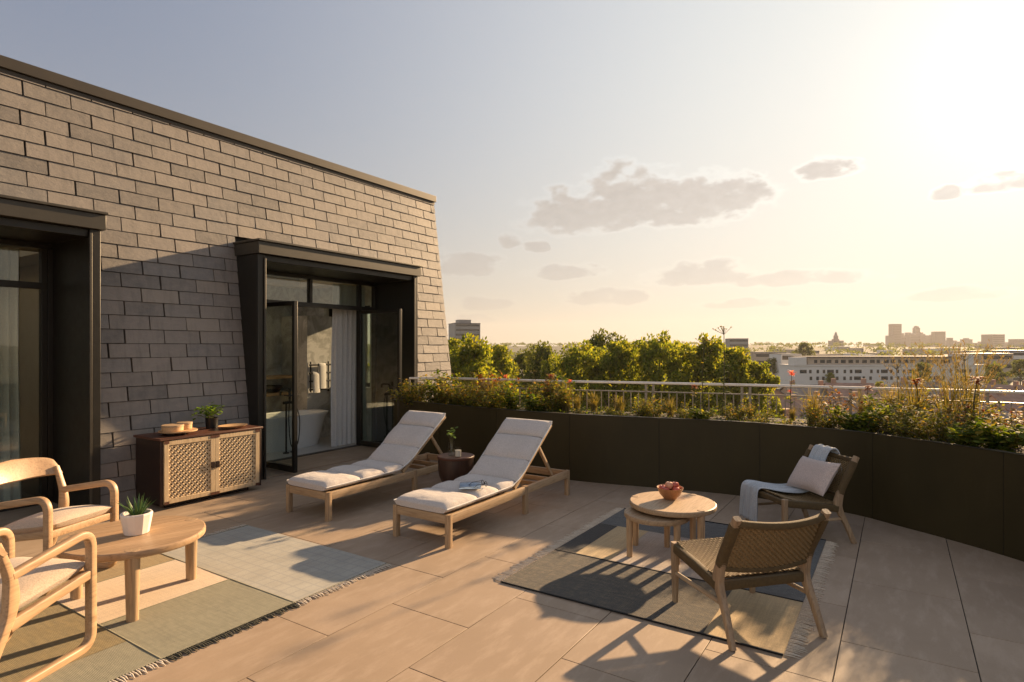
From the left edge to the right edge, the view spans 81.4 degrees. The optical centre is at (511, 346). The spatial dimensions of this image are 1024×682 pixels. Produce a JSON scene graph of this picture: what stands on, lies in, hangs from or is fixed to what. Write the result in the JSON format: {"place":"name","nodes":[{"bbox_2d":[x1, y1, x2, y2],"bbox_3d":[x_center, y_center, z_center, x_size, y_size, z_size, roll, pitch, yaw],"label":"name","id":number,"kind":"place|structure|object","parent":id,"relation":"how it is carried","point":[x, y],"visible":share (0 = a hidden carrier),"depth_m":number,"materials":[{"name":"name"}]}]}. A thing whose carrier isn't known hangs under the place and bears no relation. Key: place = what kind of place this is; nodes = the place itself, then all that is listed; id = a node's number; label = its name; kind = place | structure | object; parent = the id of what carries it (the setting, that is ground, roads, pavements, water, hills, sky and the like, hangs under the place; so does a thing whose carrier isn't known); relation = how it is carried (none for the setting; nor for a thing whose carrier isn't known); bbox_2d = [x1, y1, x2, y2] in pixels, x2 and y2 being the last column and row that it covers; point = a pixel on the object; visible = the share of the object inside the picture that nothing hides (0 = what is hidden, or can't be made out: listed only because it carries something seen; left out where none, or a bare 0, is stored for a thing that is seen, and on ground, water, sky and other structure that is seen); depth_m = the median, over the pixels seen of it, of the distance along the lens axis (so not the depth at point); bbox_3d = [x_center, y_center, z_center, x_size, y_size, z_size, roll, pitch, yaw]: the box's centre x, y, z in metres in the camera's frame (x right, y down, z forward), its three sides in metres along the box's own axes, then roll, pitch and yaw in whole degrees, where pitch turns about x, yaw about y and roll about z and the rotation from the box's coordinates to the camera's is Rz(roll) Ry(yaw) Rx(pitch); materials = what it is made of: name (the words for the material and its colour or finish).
{"place":"outdoors","nodes":[
{"label":"outdoors","id":0,"kind":"place"},
{"bbox_2d":[0,0,1023,346],"label":"sky","id":1,"kind":"structure","parent":0,"point":[770,171],"materials":[{"name":"blue"}]},
{"bbox_2d":[15,457,1023,681],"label":"terrace floor","id":2,"kind":"structure","parent":0,"point":[896,603],"depth_m":3.76,"materials":[{"name":"tile"}]},
{"bbox_2d":[0,524,390,681],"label":"patchwork rug","id":3,"kind":"object","parent":2,"relation":"on","point":[246,575],"visible":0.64,"depth_m":3.93,"materials":[{"name":"beige fabric"}]},
{"bbox_2d":[0,528,96,681],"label":"armchair","id":4,"kind":"object","parent":3,"relation":"on","point":[24,581],"visible":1,"depth_m":3.13,"materials":[{"name":"brown wood"}]},
{"bbox_2d":[0,457,118,596],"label":"armchair","id":5,"kind":"object","parent":3,"relation":"on","point":[49,525],"visible":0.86,"depth_m":4.34,"materials":[{"name":"brown wood"}]},
{"bbox_2d":[56,516,205,622],"bbox_3d":[-2.546,1.479,4.013,0.859,0.441,0.860,0,0,33],"label":"round table","id":6,"kind":"object","parent":3,"relation":"on","point":[164,534],"visible":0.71,"depth_m":3.86,"materials":[{"name":"brown wood"}]},
{"bbox_2d":[118,496,155,535],"bbox_3d":[-2.522,1.126,4.016,0.250,0.268,0.231,0,0,33],"label":"aloe pot","id":7,"kind":"object","parent":6,"relation":"on","point":[136,520],"visible":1,"depth_m":3.97,"materials":[{"name":"white ceramic"}]},
{"bbox_2d":[133,423,262,507],"bbox_3d":[-3.522,1.327,6.753,0.569,0.745,1.179,0,0,33],"label":"sideboard","id":8,"kind":"object","parent":2,"relation":"on","point":[201,463],"visible":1,"depth_m":6.45,"materials":[{"name":"brown wood"}]},
{"bbox_2d":[158,428,197,434],"bbox_3d":[-3.636,0.932,6.484,0.380,0.046,0.380,0,0,33],"label":"wooden tray","id":9,"kind":"object","parent":8,"relation":"on","point":[185,431],"visible":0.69,"depth_m":6.37,"materials":[{"name":"brown wood"}]},
{"bbox_2d":[161,423,183,431],"bbox_3d":[-3.657,0.877,6.415,0.218,0.065,0.218,0,0,33],"label":"wooden box","id":10,"kind":"object","parent":9,"relation":"on","point":[176,427],"visible":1,"depth_m":6.34,"materials":[{"name":"brown wood"}]},
{"bbox_2d":[191,402,224,428],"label":"potted herb","id":11,"kind":"object","parent":8,"relation":"on","point":[211,422],"visible":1,"depth_m":6.89,"materials":[{"name":"plant"}]},
{"bbox_2d":[286,410,445,521],"bbox_3d":[-1.457,1.256,6.856,0.644,0.887,2.196,0,0,33],"label":"sun lounger","id":12,"kind":"object","parent":2,"relation":"on","point":[409,436],"visible":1,"depth_m":6.68,"materials":[{"name":"fabric"}]},
{"bbox_2d":[437,452,473,481],"bbox_3d":[-0.638,1.470,6.768,0.420,0.461,0.420,0,0,33],"label":"side table","id":13,"kind":"object","parent":2,"relation":"on","point":[452,467],"visible":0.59,"depth_m":6.60,"materials":[{"name":"brown wood"}]},
{"bbox_2d":[393,417,569,548],"bbox_3d":[-0.204,1.256,6.079,0.644,0.887,2.196,0,0,33],"label":"sun lounger","id":14,"kind":"object","parent":2,"relation":"on","point":[504,461],"visible":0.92,"depth_m":5.98,"materials":[{"name":"fabric"}]},
{"bbox_2d":[492,508,838,658],"bbox_3d":[1.331,1.692,4.742,2.089,0.012,2.314,0,0,33],"label":"fringed rug","id":15,"kind":"object","parent":2,"relation":"on","point":[638,584],"visible":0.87,"depth_m":4.20,"materials":[{"name":"grey fabric"}]},
{"bbox_2d":[624,506,689,564],"bbox_3d":[1.176,1.522,4.840,0.524,0.355,0.524,0,0,33],"label":"nesting table","id":16,"kind":"object","parent":15,"relation":"on","point":[631,514],"visible":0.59,"depth_m":4.72,"materials":[{"name":"brown wood"}]},
{"bbox_2d":[629,491,716,545],"bbox_3d":[1.326,1.488,4.921,0.700,0.423,0.700,0,0,33],"label":"nesting table","id":17,"kind":"object","parent":15,"relation":"on","point":[692,507],"visible":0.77,"depth_m":4.82,"materials":[{"name":"brown wood"}]},
{"bbox_2d":[657,484,683,499],"bbox_3d":[1.325,1.230,4.990,0.218,0.100,0.218,0,0,33],"label":"fruit bowl","id":18,"kind":"object","parent":17,"relation":"on","point":[670,494],"visible":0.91,"depth_m":4.92,"materials":[{"name":"brown wood"}]},
{"bbox_2d":[671,509,830,650],"bbox_3d":[1.454,1.327,3.686,0.643,0.763,0.748,0,0,-14],"label":"lounge chair","id":19,"kind":"object","parent":15,"relation":"on","point":[752,552],"visible":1,"depth_m":3.47,"materials":[{"name":"wicker"}]},
{"bbox_2d":[745,444,859,543],"bbox_3d":[2.619,1.327,5.396,0.748,0.763,0.643,0,0,-8],"label":"lounge chair","id":20,"kind":"object","parent":2,"relation":"on","point":[804,502],"visible":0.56,"depth_m":5.13,"materials":[{"name":"brown wood"}]},
{"bbox_2d":[739,444,841,521],"bbox_3d":[2.594,1.263,5.554,0.857,0.674,0.314,0,0,-7],"label":"throw blanket","id":21,"kind":"object","parent":20,"relation":"on","point":[748,505],"visible":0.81,"depth_m":5.51,"materials":[{"name":"grey fabric"}]},
{"bbox_2d":[787,456,840,495],"bbox_3d":[2.719,1.165,5.391,0.218,0.295,0.521,0,0,-10],"label":"scatter cushion","id":22,"kind":"object","parent":21,"relation":"on","point":[813,475],"visible":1,"depth_m":5.29,"materials":[{"name":"fabric"}]},
{"bbox_2d":[368,345,1023,393],"bbox_3d":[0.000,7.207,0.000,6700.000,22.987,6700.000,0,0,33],"label":"terrain","id":23,"kind":"structure","parent":0,"point":[764,347],"depth_m":1136.56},
{"bbox_2d":[449,320,479,354],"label":"tower block","id":24,"kind":"structure","parent":23,"relation":"on","point":[458,328],"depth_m":549.55,"materials":[{"name":"grey concrete"}]},
{"bbox_2d":[448,332,518,405],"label":"broadleaf tree","id":25,"kind":"object","parent":23,"relation":"on","point":[468,360],"visible":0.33,"depth_m":60.96,"materials":[{"name":"green plant"}]},
{"bbox_2d":[487,344,524,407],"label":"broadleaf tree","id":26,"kind":"object","parent":23,"relation":"on","point":[503,364],"visible":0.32,"depth_m":83.07,"materials":[{"name":"green plant"}]},
{"bbox_2d":[508,348,535,402],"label":"broadleaf tree","id":27,"kind":"object","parent":23,"relation":"on","point":[519,359],"visible":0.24,"depth_m":118.61,"materials":[{"name":"green plant"}]},
{"bbox_2d":[520,340,558,404],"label":"broadleaf tree","id":28,"kind":"object","parent":23,"relation":"on","point":[540,353],"visible":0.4,"depth_m":104.01,"materials":[{"name":"green plant"}]},
{"bbox_2d":[537,352,578,402],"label":"broadleaf tree","id":29,"kind":"object","parent":23,"relation":"on","point":[544,373],"visible":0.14,"depth_m":87.03,"materials":[{"name":"green plant"}]},
{"bbox_2d":[550,339,610,410],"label":"broadleaf tree","id":30,"kind":"object","parent":23,"relation":"on","point":[568,365],"visible":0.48,"depth_m":76.62,"materials":[{"name":"green plant"}]},
{"bbox_2d":[575,327,627,398],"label":"broadleaf tree","id":31,"kind":"object","parent":23,"relation":"on","point":[599,341],"visible":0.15,"depth_m":99.36,"materials":[{"name":"green plant"}]},
{"bbox_2d":[583,340,639,411],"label":"broadleaf tree","id":32,"kind":"object","parent":23,"relation":"on","point":[615,363],"visible":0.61,"depth_m":74.63,"materials":[{"name":"green plant"}]},
{"bbox_2d":[617,340,665,409],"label":"broadleaf tree","id":33,"kind":"object","parent":23,"relation":"on","point":[636,346],"visible":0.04,"depth_m":83.10,"materials":[{"name":"green plant"}]},
{"bbox_2d":[624,330,691,413],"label":"broadleaf tree","id":34,"kind":"object","parent":23,"relation":"on","point":[661,352],"visible":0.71,"depth_m":72.69,"materials":[{"name":"green plant"}]},
{"bbox_2d":[368,341,1023,377],"bbox_3d":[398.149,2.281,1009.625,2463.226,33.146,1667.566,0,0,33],"label":"woods","id":35,"kind":"object","parent":23,"relation":"on","point":[771,348],"visible":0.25,"depth_m":985.03,"materials":[{"name":"green plant"}]},
{"bbox_2d":[672,332,742,414],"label":"broadleaf tree","id":36,"kind":"object","parent":23,"relation":"on","point":[710,350],"visible":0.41,"depth_m":74.83,"materials":[{"name":"green plant"}]},
{"bbox_2d":[701,346,760,416],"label":"broadleaf tree","id":37,"kind":"object","parent":23,"relation":"on","point":[736,359],"visible":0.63,"depth_m":70.95,"materials":[{"name":"green plant"}]},
{"bbox_2d":[725,338,747,355],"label":"tower block","id":38,"kind":"structure","parent":23,"relation":"on","point":[734,342],"depth_m":511.28,"materials":[{"name":"grey concrete"}]},
{"bbox_2d":[728,360,783,417],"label":"broadleaf tree","id":39,"kind":"object","parent":23,"relation":"on","point":[755,370],"visible":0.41,"depth_m":73.02,"materials":[{"name":"green plant"}]},
{"bbox_2d":[747,352,785,368],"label":"building","id":40,"kind":"structure","parent":23,"relation":"on","point":[760,357],"depth_m":412.99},
{"bbox_2d":[760,394,808,415],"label":"house","id":41,"kind":"structure","parent":23,"relation":"on","point":[782,402],"depth_m":109.49,"materials":[{"name":"tile"}]},
{"bbox_2d":[769,353,801,376],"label":"building","id":42,"kind":"structure","parent":23,"relation":"on","point":[781,358],"depth_m":296.28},
{"bbox_2d":[780,380,827,398],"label":"house","id":43,"kind":"structure","parent":23,"relation":"on","point":[800,390],"depth_m":143.55,"materials":[{"name":"stone"}]},
{"bbox_2d":[795,342,816,355],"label":"broadleaf tree","id":44,"kind":"object","parent":23,"relation":"on","point":[802,350],"visible":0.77,"depth_m":428.20,"materials":[{"name":"green plant"}]},
{"bbox_2d":[805,391,857,412],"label":"house","id":45,"kind":"structure","parent":23,"relation":"on","point":[854,408],"depth_m":104.70,"materials":[{"name":"tile"}]},
{"bbox_2d":[823,378,876,398],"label":"house","id":46,"kind":"structure","parent":23,"relation":"on","point":[845,392],"depth_m":142.07,"materials":[{"name":"tile"}]},
{"bbox_2d":[779,354,986,388],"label":"apartment block","id":47,"kind":"structure","parent":23,"relation":"on","point":[811,370],"depth_m":255.93,"materials":[{"name":"concrete"}]},
{"bbox_2d":[888,324,901,346],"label":"skyline tower","id":48,"kind":"structure","parent":23,"relation":"on","point":[895,330],"depth_m":2586.33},
{"bbox_2d":[909,362,931,381],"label":"broadleaf tree","id":49,"kind":"object","parent":23,"relation":"on","point":[921,367],"visible":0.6,"depth_m":233.67,"materials":[{"name":"green plant"}]},
{"bbox_2d":[892,377,956,398],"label":"house","id":50,"kind":"structure","parent":23,"relation":"on","point":[928,384],"depth_m":138.45,"materials":[{"name":"stone"}]},
{"bbox_2d":[931,331,945,346],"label":"skyline tower","id":51,"kind":"structure","parent":23,"relation":"on","point":[938,337],"depth_m":2586.20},
{"bbox_2d":[960,353,1013,380],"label":"building","id":52,"kind":"structure","parent":23,"relation":"on","point":[1006,357],"depth_m":321.99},
{"bbox_2d":[981,334,1004,346],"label":"skyline tower","id":53,"kind":"structure","parent":23,"relation":"on","point":[996,339],"depth_m":2183.10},
{"bbox_2d":[982,363,1007,384],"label":"broadleaf tree","id":54,"kind":"object","parent":23,"relation":"on","point":[1001,375],"visible":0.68,"depth_m":229.12,"materials":[{"name":"green plant"}]},
{"bbox_2d":[979,379,1023,394],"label":"house","id":55,"kind":"structure","parent":23,"relation":"on","point":[1005,387],"depth_m":140.33,"materials":[{"name":"tile"}]},
{"bbox_2d":[986,350,1023,377],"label":"building","id":56,"kind":"structure","parent":23,"relation":"on","point":[1019,354],"depth_m":351.99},
{"bbox_2d":[989,387,1023,416],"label":"house","id":57,"kind":"structure","parent":23,"relation":"on","point":[1015,398],"depth_m":103.49,"materials":[{"name":"tile"}]},
{"bbox_2d":[1008,359,1023,384],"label":"broadleaf tree","id":58,"kind":"object","parent":23,"relation":"on","point":[1018,366],"visible":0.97,"depth_m":259.74,"materials":[{"name":"green plant"}]},
{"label":"roof deck","id":59,"kind":"structure","parent":23,"relation":"on","visible":0},
{"bbox_2d":[0,55,452,527],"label":"penthouse","id":60,"kind":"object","parent":59,"relation":"on","point":[174,267],"visible":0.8,"depth_m":7.28,"materials":[{"name":"brick"}]},
{"bbox_2d":[0,248,21,501],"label":"curtain","id":61,"kind":"object","parent":60,"relation":"hanging from","point":[9,378],"visible":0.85,"depth_m":6.37,"materials":[{"name":"fabric"}]},
{"bbox_2d":[266,375,291,396],"bbox_3d":[-4.512,0.705,10.498,0.440,0.350,1.320,0,0,33],"label":"vanity","id":62,"kind":"object","parent":60,"relation":"attached to","point":[272,390],"visible":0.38,"depth_m":10.64,"materials":[{"name":"brown wood"}]},
{"bbox_2d":[266,301,299,472],"bbox_3d":[-3.269,0.535,8.134,1.001,2.270,0.164,0,0,33],"label":"door leaf","id":63,"kind":"structure","parent":60,"relation":"in","point":[293,468],"depth_m":7.86,"materials":[{"name":"brown metal"}]},
{"bbox_2d":[279,388,299,453],"bbox_3d":[-3.590,1.179,9.496,0.341,1.030,0.250,0,0,4],"label":"floor tap","id":64,"kind":"object","parent":60,"relation":"on","point":[289,402],"visible":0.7,"depth_m":9.42,"materials":[{"name":"black metal"}]},
{"bbox_2d":[266,409,328,452],"bbox_3d":[-3.828,1.413,9.935,0.800,0.562,1.700,0,0,33],"label":"bathtub","id":65,"kind":"object","parent":60,"relation":"on","point":[311,422],"visible":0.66,"depth_m":9.87,"materials":[{"name":"white ceramic"}]},
{"bbox_2d":[309,361,330,391],"bbox_3d":[-3.547,0.560,11.005,0.055,0.560,0.480,0,0,33],"label":"towel rail","id":66,"kind":"object","parent":60,"relation":"attached to","point":[310,373],"visible":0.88,"depth_m":10.93,"materials":[{"name":"black metal"}]},
{"bbox_2d":[318,363,325,388],"bbox_3d":[-3.519,0.546,11.023,0.060,0.468,0.150,0,0,33],"label":"towel","id":67,"kind":"object","parent":66,"relation":"hanging from","point":[322,369],"visible":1,"depth_m":11.00,"materials":[{"name":"white fabric"}]},
{"bbox_2d":[331,284,365,446],"bbox_3d":[-2.802,0.315,10.247,0.102,2.730,0.770,0,0,33],"label":"curtain","id":68,"kind":"object","parent":60,"relation":"hanging from","point":[343,389],"visible":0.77,"depth_m":10.16,"materials":[{"name":"fabric"}]},
{"bbox_2d":[358,309,401,447],"bbox_3d":[-2.194,0.535,9.790,1.001,2.270,0.166,0,0,33],"label":"door leaf","id":69,"kind":"structure","parent":60,"relation":"in","point":[362,442],"depth_m":9.97,"materials":[{"name":"brown metal"}]},
{"bbox_2d":[393,399,1023,561],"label":"planter","id":70,"kind":"object","parent":59,"relation":"on","point":[973,496],"visible":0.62,"depth_m":6.57,"materials":[{"name":"brown metal"}]},
{"bbox_2d":[386,375,439,407],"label":"leafy shrub","id":71,"kind":"object","parent":70,"relation":"on","point":[407,397],"visible":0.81,"depth_m":9.30,"materials":[{"name":"green plant"}]},
{"bbox_2d":[415,381,454,403],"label":"leafy shrub","id":72,"kind":"object","parent":70,"relation":"on","point":[431,400],"visible":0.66,"depth_m":9.11,"materials":[{"name":"green plant"}]},
{"bbox_2d":[423,369,465,401],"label":"leafy shrub","id":73,"kind":"object","parent":70,"relation":"on","point":[435,380],"visible":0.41,"depth_m":9.37,"materials":[{"name":"green plant"}]},
{"bbox_2d":[436,377,475,404],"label":"leafy shrub","id":74,"kind":"object","parent":70,"relation":"on","point":[456,401],"visible":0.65,"depth_m":8.92,"materials":[{"name":"green plant"}]},
{"bbox_2d":[450,378,491,405],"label":"leafy shrub","id":75,"kind":"object","parent":70,"relation":"on","point":[466,399],"visible":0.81,"depth_m":8.66,"materials":[{"name":"green plant"}]},
{"bbox_2d":[467,379,513,408],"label":"leafy shrub","id":76,"kind":"object","parent":70,"relation":"on","point":[489,404],"visible":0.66,"depth_m":8.38,"materials":[{"name":"green plant"}]},
{"bbox_2d":[487,379,533,409],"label":"leafy shrub","id":77,"kind":"object","parent":70,"relation":"on","point":[509,400],"visible":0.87,"depth_m":8.20,"materials":[{"name":"green plant"}]},
{"bbox_2d":[520,393,547,411],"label":"leafy shrub","id":78,"kind":"object","parent":70,"relation":"on","point":[534,404],"visible":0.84,"depth_m":8.00,"materials":[{"name":"green plant"}]},
{"bbox_2d":[522,385,573,411],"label":"leafy shrub","id":79,"kind":"object","parent":70,"relation":"on","point":[552,408],"visible":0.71,"depth_m":8.06,"materials":[{"name":"green plant"}]},
{"bbox_2d":[532,373,583,409],"bbox_3d":[0.713,0.662,8.481,0.670,0.557,0.778,0,0,-39],"label":"leafy shrub","id":80,"kind":"object","parent":70,"relation":"on","point":[565,384],"visible":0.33,"depth_m":8.49,"materials":[{"name":"green plant"}]},
{"bbox_2d":[553,381,579,411],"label":"grass tuft","id":81,"kind":"object","parent":70,"relation":"on","point":[565,406],"visible":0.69,"depth_m":8.13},
{"bbox_2d":[622,393,662,416],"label":"leafy shrub","id":82,"kind":"object","parent":70,"relation":"on","point":[641,408],"visible":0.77,"depth_m":7.58,"materials":[{"name":"green plant"}]},
{"bbox_2d":[636,399,671,416],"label":"leafy shrub","id":83,"kind":"object","parent":70,"relation":"on","point":[656,411],"visible":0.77,"depth_m":7.48,"materials":[{"name":"green plant"}]},
{"bbox_2d":[685,406,718,418],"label":"leafy shrub","id":84,"kind":"object","parent":70,"relation":"on","point":[697,413],"visible":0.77,"depth_m":7.06,"materials":[{"name":"green plant"}]},
{"bbox_2d":[408,377,1023,421],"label":"railing","id":85,"kind":"object","parent":70,"relation":"on","point":[850,388],"visible":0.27,"depth_m":7.96,"materials":[{"name":"metal"}]},
{"bbox_2d":[421,401,1023,452],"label":"ground cover","id":86,"kind":"object","parent":70,"relation":"on","point":[716,417],"visible":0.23,"depth_m":7.47,"materials":[{"name":"green plant"}]},
{"bbox_2d":[712,398,758,420],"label":"leafy shrub","id":87,"kind":"object","parent":70,"relation":"on","point":[739,414],"visible":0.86,"depth_m":7.18,"materials":[{"name":"green plant"}]},
{"bbox_2d":[791,385,839,426],"bbox_3d":[3.430,0.672,6.746,0.533,0.483,0.529,0,0,27],"label":"grass tuft","id":88,"kind":"object","parent":70,"relation":"on","point":[815,404],"visible":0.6,"depth_m":6.74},
{"bbox_2d":[797,399,846,428],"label":"leafy shrub","id":89,"kind":"object","parent":70,"relation":"on","point":[822,420],"visible":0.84,"depth_m":6.42,"materials":[{"name":"green plant"}]},
{"bbox_2d":[818,385,862,426],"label":"flowering shrub","id":90,"kind":"object","parent":70,"relation":"on","point":[844,404],"visible":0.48,"depth_m":6.70,"materials":[{"name":"green plant"}]},
{"bbox_2d":[827,405,871,430],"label":"leafy shrub","id":91,"kind":"object","parent":70,"relation":"on","point":[846,425],"visible":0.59,"depth_m":6.23,"materials":[{"name":"green plant"}]},
{"bbox_2d":[828,392,906,432],"bbox_3d":[3.673,0.706,6.123,0.641,0.459,0.552,0,0,1],"label":"leafy shrub","id":92,"kind":"object","parent":70,"relation":"on","point":[870,426],"visible":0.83,"depth_m":6.09,"materials":[{"name":"green plant"}]},
{"bbox_2d":[873,378,913,422],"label":"grass tuft","id":93,"kind":"object","parent":70,"relation":"on","point":[892,400],"visible":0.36,"depth_m":6.79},
{"bbox_2d":[875,386,940,424],"bbox_3d":[4.387,0.704,6.748,0.858,0.523,0.740,0,0,-42],"label":"leafy shrub","id":94,"kind":"object","parent":70,"relation":"on","point":[902,399],"visible":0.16,"depth_m":6.61,"materials":[{"name":"green plant"}]},
{"bbox_2d":[872,402,951,438],"bbox_3d":[3.916,0.739,5.830,0.714,0.435,0.617,0,0,39],"label":"leafy shrub","id":95,"kind":"object","parent":70,"relation":"on","point":[914,422],"visible":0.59,"depth_m":5.76,"materials":[{"name":"green plant"}]},
{"bbox_2d":[879,353,966,423],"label":"feather grass","id":96,"kind":"object","parent":70,"relation":"on","point":[910,398],"depth_m":6.39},
{"bbox_2d":[887,404,978,442],"bbox_3d":[3.950,0.738,5.645,0.718,0.438,0.620,0,0,4],"label":"leafy shrub","id":97,"kind":"object","parent":70,"relation":"on","point":[938,434],"visible":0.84,"depth_m":5.55,"materials":[{"name":"green plant"}]},
{"bbox_2d":[938,398,985,438],"bbox_3d":[4.340,0.718,5.776,0.332,0.417,0.528,0,0,9],"label":"flowering shrub","id":98,"kind":"object","parent":70,"relation":"on","point":[958,420],"visible":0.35,"depth_m":5.81,"materials":[{"name":"green plant"}]},
{"bbox_2d":[925,392,1004,428],"bbox_3d":[4.698,0.713,6.346,0.819,0.499,0.707,0,0,3],"label":"leafy shrub","id":99,"kind":"object","parent":70,"relation":"on","point":[984,412],"visible":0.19,"depth_m":6.12,"materials":[{"name":"green plant"}]},
{"bbox_2d":[915,339,1023,420],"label":"feather grass","id":100,"kind":"object","parent":70,"relation":"on","point":[969,386],"depth_m":6.17,"materials":[{"name":"plant"}]},
{"bbox_2d":[945,414,1000,446],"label":"leafy shrub","id":101,"kind":"object","parent":70,"relation":"on","point":[970,435],"visible":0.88,"depth_m":5.16,"materials":[{"name":"green plant"}]},
{"bbox_2d":[964,376,986,428],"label":"rust flower","id":102,"kind":"object","parent":70,"relation":"on","point":[978,379],"visible":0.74,"depth_m":5.63,"materials":[{"name":"brown plant"}]},
{"bbox_2d":[967,414,1023,452],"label":"leafy shrub","id":103,"kind":"object","parent":70,"relation":"on","point":[998,441],"visible":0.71,"depth_m":5.10,"materials":[{"name":"green plant"}]},
{"bbox_2d":[982,404,1023,446],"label":"flowering shrub","id":104,"kind":"object","parent":70,"relation":"on","point":[1012,412],"visible":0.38,"depth_m":5.38,"materials":[{"name":"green plant"}]},
{"bbox_2d":[896,341,1003,435],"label":"feather grass","id":105,"kind":"object","parent":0,"point":[954,392],"depth_m":5.98,"materials":[{"name":"plant"}]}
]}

